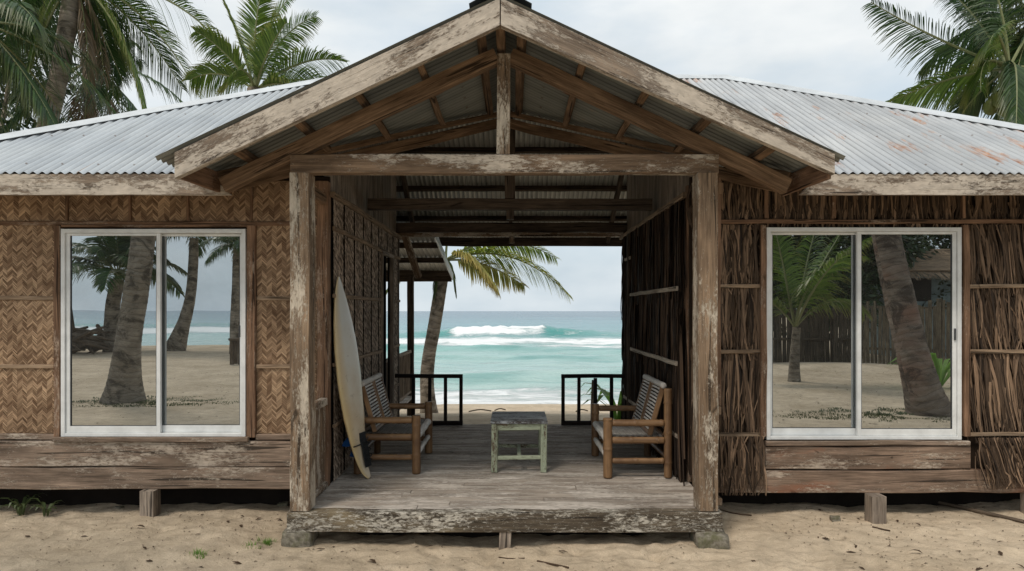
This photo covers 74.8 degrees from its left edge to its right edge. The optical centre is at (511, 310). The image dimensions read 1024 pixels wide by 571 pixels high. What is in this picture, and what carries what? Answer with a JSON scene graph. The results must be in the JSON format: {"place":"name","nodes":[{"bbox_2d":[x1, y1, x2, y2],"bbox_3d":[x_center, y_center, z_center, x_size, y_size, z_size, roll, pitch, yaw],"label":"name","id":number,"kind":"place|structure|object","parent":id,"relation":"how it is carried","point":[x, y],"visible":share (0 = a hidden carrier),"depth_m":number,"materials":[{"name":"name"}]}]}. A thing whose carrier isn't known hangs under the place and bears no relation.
{"place":"outdoors","nodes":[
{"label":"outdoors","id":0,"kind":"place"},
{"bbox_2d":[277,501,288,505],"bbox_3d":[-2.047,1.733,6.001,0.092,0.048,0.073,0,0,0],"label":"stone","id":1,"kind":"object","parent":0,"point":[285,503],"visible":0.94,"depth_m":5.97,"materials":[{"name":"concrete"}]},
{"bbox_2d":[386,311,621,404],"bbox_3d":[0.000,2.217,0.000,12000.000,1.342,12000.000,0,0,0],"label":"sea","id":2,"kind":"structure","parent":0,"point":[511,357],"depth_m":42.76,"materials":[{"name":"liquid"}]},
{"bbox_2d":[0,404,1023,570],"bbox_3d":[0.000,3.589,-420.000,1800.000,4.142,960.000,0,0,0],"label":"ground","id":3,"kind":"structure","parent":0,"point":[762,538],"depth_m":5.03,"materials":[{"name":"beige sand"}]},
{"bbox_2d":[0,493,41,515],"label":"weed","id":4,"kind":"object","parent":3,"relation":"on","point":[20,509],"visible":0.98,"depth_m":5.74,"materials":[{"name":"green plant"}]},
{"bbox_2d":[0,0,77,133],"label":"leafy tree","id":5,"kind":"object","parent":3,"relation":"on","point":[31,119],"visible":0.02,"depth_m":16.21,"materials":[{"name":"green plant"}]},
{"bbox_2d":[29,500,61,516],"bbox_3d":[-3.956,1.687,5.704,0.245,0.117,0.216,0,0,-29],"label":"weed","id":6,"kind":"object","parent":3,"relation":"on","point":[43,508],"visible":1,"depth_m":5.70,"materials":[{"name":"green plant"}]},
{"bbox_2d":[0,0,116,133],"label":"palm tree","id":7,"kind":"object","parent":3,"relation":"on","point":[42,110],"visible":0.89,"depth_m":12.39,"materials":[{"name":"green plant"}]},
{"bbox_2d":[0,9,182,132],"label":"palm tree","id":8,"kind":"object","parent":3,"relation":"on","point":[87,111],"visible":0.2,"depth_m":15.80,"materials":[{"name":"green plant"}]},
{"bbox_2d":[0,0,245,127],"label":"palm tree","id":9,"kind":"object","parent":3,"relation":"on","point":[95,19],"visible":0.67,"depth_m":14.17,"materials":[{"name":"green plant"}]},
{"bbox_2d":[189,546,209,558],"bbox_3d":[-2.212,1.713,4.726,0.141,0.060,0.136,0,0,0],"label":"grass tuft","id":10,"kind":"object","parent":3,"relation":"on","point":[197,553],"visible":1,"depth_m":4.73,"materials":[{"name":"green plant"}]},
{"bbox_2d":[241,540,260,548],"bbox_3d":[-1.909,1.723,4.921,0.155,0.060,0.099,0,0,12],"label":"grass tuft","id":11,"kind":"object","parent":3,"relation":"on","point":[251,544],"visible":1,"depth_m":4.95,"materials":[{"name":"green plant"}]},
{"bbox_2d":[181,0,348,97],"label":"palm tree","id":12,"kind":"object","parent":3,"relation":"on","point":[264,37],"visible":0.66,"depth_m":12.81,"materials":[{"name":"green plant"}]},
{"bbox_2d":[257,537,275,545],"bbox_3d":[-1.860,1.739,5.076,0.156,0.067,0.135,0,0,41],"label":"grass tuft","id":13,"kind":"object","parent":3,"relation":"on","point":[267,543],"visible":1,"depth_m":5.08,"materials":[{"name":"green plant"}]},
{"bbox_2d":[386,246,573,412],"bbox_3d":[-0.907,-0.173,13.912,4.178,4.996,1.940,0,0,-11],"label":"palm tree","id":14,"kind":"object","parent":3,"relation":"on","point":[468,261],"visible":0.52,"depth_m":13.91,"materials":[{"name":"green plant"}]},
{"bbox_2d":[469,409,491,411],"bbox_3d":[-0.775,2.417,16.233,0.558,0.070,0.066,0,0,-3],"label":"driftwood","id":15,"kind":"object","parent":3,"relation":"on","point":[480,409],"visible":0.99,"depth_m":16.23,"materials":[{"name":"brown wood"}]},
{"bbox_2d":[0,0,1023,549],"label":"beach house","id":16,"kind":"structure","parent":3,"relation":"on","point":[822,296],"depth_m":5.75,"materials":[{"name":"wood"}]},
{"bbox_2d":[52,229,248,441],"bbox_3d":[-3.074,0.209,5.758,1.658,1.818,0.154,0,0,0],"label":"window","id":17,"kind":"structure","parent":16,"relation":"in","point":[154,321],"depth_m":5.75,"materials":[{"name":"clear glass"}]},
{"bbox_2d":[333,277,371,478],"bbox_3d":[-1.432,0.599,5.943,0.223,1.801,0.383,0,0,37],"label":"surfboard","id":18,"kind":"object","parent":16,"relation":"on","point":[348,375],"visible":1,"depth_m":5.91,"materials":[{"name":"plastic"}]},
{"bbox_2d":[379,250,393,416],"bbox_3d":[-1.554,0.389,8.310,0.063,2.223,0.756,0,0,0],"label":"doorway","id":19,"kind":"structure","parent":16,"relation":"in","point":[391,279],"depth_m":8.64,"materials":[{"name":"brown wood"}]},
{"bbox_2d":[354,373,432,473],"bbox_3d":[-1.148,1.071,6.621,0.627,0.852,0.999,0,0,0],"label":"bamboo armchair","id":20,"kind":"object","parent":16,"relation":"on","point":[379,427],"visible":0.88,"depth_m":6.33,"materials":[{"name":"brown wood"}]},
{"bbox_2d":[490,411,547,471],"bbox_3d":[0.066,1.259,6.501,0.530,0.475,0.616,0,0,0],"label":"side table","id":21,"kind":"object","parent":16,"relation":"on","point":[518,420],"visible":1,"depth_m":6.22,"materials":[{"name":"green paint"}]},
{"bbox_2d":[591,374,671,478],"bbox_3d":[1.128,1.071,6.469,0.627,0.852,0.999,0,0,0],"label":"bamboo armchair","id":22,"kind":"object","parent":16,"relation":"on","point":[644,430],"visible":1,"depth_m":6.06,"materials":[{"name":"brown wood"}]},
{"bbox_2d":[764,227,970,445],"bbox_3d":[3.023,0.217,5.756,1.735,1.860,0.159,0,0,0],"label":"window","id":23,"kind":"structure","parent":16,"relation":"in","point":[864,324],"depth_m":5.75,"materials":[{"name":"clear glass"}]},
{"bbox_2d":[3,502,1023,570],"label":"leaf litter","id":24,"kind":"object","parent":3,"relation":"on","point":[979,568],"visible":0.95,"depth_m":4.98,"materials":[{"name":"brown plant"}]},
{"bbox_2d":[537,560,568,568],"bbox_3d":[0.280,1.750,4.625,0.280,0.038,0.014,0,0,43],"label":"twig","id":25,"kind":"object","parent":3,"relation":"on","point":[553,564],"visible":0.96,"depth_m":4.62,"materials":[{"name":"brown wood"}]},
{"bbox_2d":[590,380,593,420],"bbox_3d":[1.199,1.483,9.901,0.079,0.921,0.078,0,0,0],"label":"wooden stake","id":26,"kind":"object","parent":3,"relation":"on","point":[592,395],"visible":0.21,"depth_m":9.88,"materials":[{"name":"brown wood"}]},
{"bbox_2d":[575,383,621,419],"bbox_3d":[1.639,1.472,10.601,1.150,0.617,1.216,0,0,-45],"label":"leafy plant","id":27,"kind":"object","parent":3,"relation":"on","point":[616,415],"visible":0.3,"depth_m":10.56,"materials":[{"name":"green plant"}]},
{"bbox_2d":[718,508,751,515],"bbox_3d":[1.895,1.722,5.747,0.305,0.045,0.018,0,0,19],"label":"twig","id":28,"kind":"object","parent":3,"relation":"on","point":[735,513],"visible":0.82,"depth_m":5.73,"materials":[{"name":"brown wood"}]},
{"bbox_2d":[829,515,840,521],"bbox_3d":[2.678,1.724,5.550,0.081,0.047,0.066,0,0,0],"label":"stone","id":29,"kind":"object","parent":3,"relation":"on","point":[834,518],"visible":1,"depth_m":5.53,"materials":[{"name":"stone"}]},
{"bbox_2d":[862,0,1023,124],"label":"palm tree","id":30,"kind":"object","parent":3,"relation":"on","point":[1006,101],"visible":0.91,"depth_m":12.87,"materials":[{"name":"green plant"}]},
{"bbox_2d":[915,0,1023,121],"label":"palm tree","id":31,"kind":"object","parent":3,"relation":"on","point":[1019,59],"visible":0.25,"depth_m":14.90,"materials":[{"name":"green plant"}]},
{"bbox_2d":[938,501,1023,523],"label":"pole","id":32,"kind":"object","parent":3,"relation":"on","point":[981,512],"visible":0.77,"depth_m":5.72,"materials":[{"name":"brown wood"}]},
{"bbox_2d":[0,0,1023,310],"label":"sky","id":33,"kind":"structure","parent":0,"point":[821,45],"materials":[{"name":"white"}]}
]}

